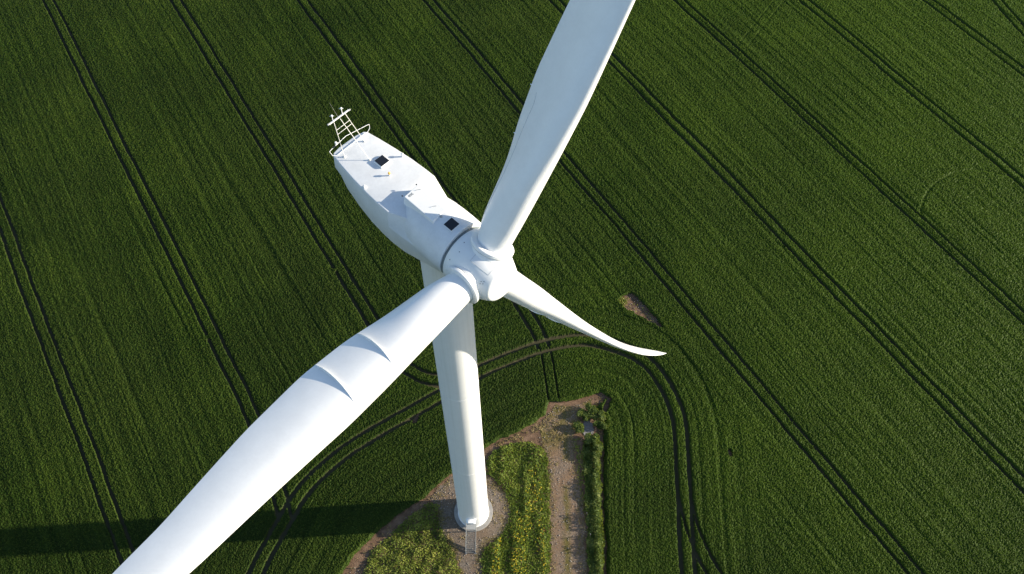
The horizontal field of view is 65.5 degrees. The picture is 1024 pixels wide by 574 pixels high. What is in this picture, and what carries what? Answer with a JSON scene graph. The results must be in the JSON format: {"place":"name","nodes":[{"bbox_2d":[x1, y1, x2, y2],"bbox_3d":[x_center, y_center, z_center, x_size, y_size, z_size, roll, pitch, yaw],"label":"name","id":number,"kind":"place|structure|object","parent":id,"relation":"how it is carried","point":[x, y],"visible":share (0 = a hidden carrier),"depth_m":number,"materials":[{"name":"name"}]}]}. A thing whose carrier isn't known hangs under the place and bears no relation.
{"place":"outdoors","nodes":[
{"label":"outdoors","id":0,"kind":"place"},
{"bbox_2d":[0,0,1023,573],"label":"crop field","id":1,"kind":"structure","parent":0,"point":[388,422],"depth_m":135.55,"materials":[{"name":"green plant"}]},
{"bbox_2d":[342,293,731,573],"bbox_3d":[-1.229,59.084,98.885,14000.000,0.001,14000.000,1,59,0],"label":"ground","id":2,"kind":"structure","parent":0,"point":[377,537],"depth_m":115.16,"materials":[{"name":"soil"}]},
{"bbox_2d":[363,502,461,573],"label":"rough grass","id":3,"kind":"structure","parent":2,"relation":"on","point":[425,530],"depth_m":111.67,"materials":[{"name":"green plant"}]},
{"bbox_2d":[430,476,510,573],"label":"gravel pad","id":4,"kind":"object","parent":2,"relation":"on","point":[470,558],"visible":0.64,"depth_m":113.73,"materials":[{"name":"gravel"}]},
{"bbox_2d":[465,524,476,553],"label":"steel staircase","id":5,"kind":"structure","parent":4,"relation":"on","point":[471,527],"depth_m":111.69,"materials":[{"name":"grey metal"}]},
{"bbox_2d":[454,498,492,531],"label":"concrete foundation","id":6,"kind":"object","parent":2,"relation":"on","point":[479,528],"visible":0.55,"depth_m":113.93,"materials":[{"name":"white concrete"}]},
{"bbox_2d":[113,0,665,573],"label":"wind turbine","id":7,"kind":"object","parent":6,"relation":"on","point":[455,248],"visible":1,"depth_m":48.46,"materials":[{"name":"paint"}]},
{"bbox_2d":[349,397,606,573],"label":"dry grass","id":8,"kind":"structure","parent":2,"relation":"on","point":[546,439],"depth_m":116.73,"materials":[{"name":"brown plant"}]},
{"bbox_2d":[350,294,656,573],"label":"loose stones","id":9,"kind":"object","parent":2,"relation":"on","point":[506,501],"visible":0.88,"depth_m":114.92,"materials":[{"name":"beige stone"}]},
{"bbox_2d":[480,441,551,573],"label":"tall weeds","id":10,"kind":"object","parent":2,"relation":"on","point":[521,504],"visible":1,"depth_m":114.53,"materials":[{"name":"green plant"}]},
{"bbox_2d":[492,468,545,573],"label":"yellow flowers","id":11,"kind":"object","parent":10,"relation":"on","point":[523,539],"visible":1,"depth_m":111.67,"materials":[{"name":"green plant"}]},
{"bbox_2d":[573,421,584,432],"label":"shrub","id":12,"kind":"object","parent":2,"relation":"on","point":[578,426],"visible":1,"depth_m":120.59,"materials":[{"name":"green plant"}]},
{"bbox_2d":[572,420,586,517],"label":"verge grass","id":13,"kind":"structure","parent":2,"relation":"on","point":[576,446],"depth_m":118.59,"materials":[{"name":"green plant"}]},
{"bbox_2d":[576,408,589,420],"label":"shrub","id":14,"kind":"object","parent":2,"relation":"on","point":[583,413],"visible":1,"depth_m":121.63,"materials":[{"name":"green plant"}]},
{"bbox_2d":[583,421,593,434],"bbox_3d":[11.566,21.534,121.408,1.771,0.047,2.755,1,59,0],"label":"utility box","id":15,"kind":"object","parent":2,"relation":"on","point":[588,427],"visible":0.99,"depth_m":121.47,"materials":[{"name":"grey metal"}]},
{"bbox_2d":[584,432,592,443],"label":"shrub","id":16,"kind":"object","parent":2,"relation":"on","point":[588,437],"visible":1,"depth_m":119.52,"materials":[{"name":"green plant"}]},
{"bbox_2d":[585,402,599,414],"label":"shrub","id":17,"kind":"object","parent":2,"relation":"on","point":[589,408],"visible":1,"depth_m":121.92,"materials":[{"name":"green plant"}]},
{"bbox_2d":[582,436,605,573],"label":"hedgerow","id":18,"kind":"object","parent":2,"relation":"on","point":[596,538],"visible":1,"depth_m":114.42,"materials":[{"name":"green plant"}]},
{"bbox_2d":[591,443,601,458],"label":"shrub","id":19,"kind":"object","parent":2,"relation":"on","point":[598,454],"visible":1,"depth_m":118.24,"materials":[{"name":"green plant"}]},
{"bbox_2d":[588,408,605,420],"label":"shrub","id":20,"kind":"object","parent":2,"relation":"on","point":[601,415],"visible":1,"depth_m":121.52,"materials":[{"name":"green plant"}]},
{"bbox_2d":[591,433,603,451],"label":"shrub","id":21,"kind":"object","parent":2,"relation":"on","point":[600,446],"visible":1,"depth_m":118.91,"materials":[{"name":"green plant"}]},
{"bbox_2d":[593,419,608,429],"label":"shrub","id":22,"kind":"object","parent":2,"relation":"on","point":[600,424],"visible":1,"depth_m":120.85,"materials":[{"name":"green plant"}]},
{"bbox_2d":[618,296,650,317],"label":"seedlings","id":23,"kind":"object","parent":2,"relation":"on","point":[626,302],"visible":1,"depth_m":132.77,"materials":[{"name":"green plant"}]},
{"bbox_2d":[540,399,591,573],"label":"gravel track","id":24,"kind":"structure","parent":0,"point":[562,467],"depth_m":115.88,"materials":[{"name":"gravel"}]}
]}

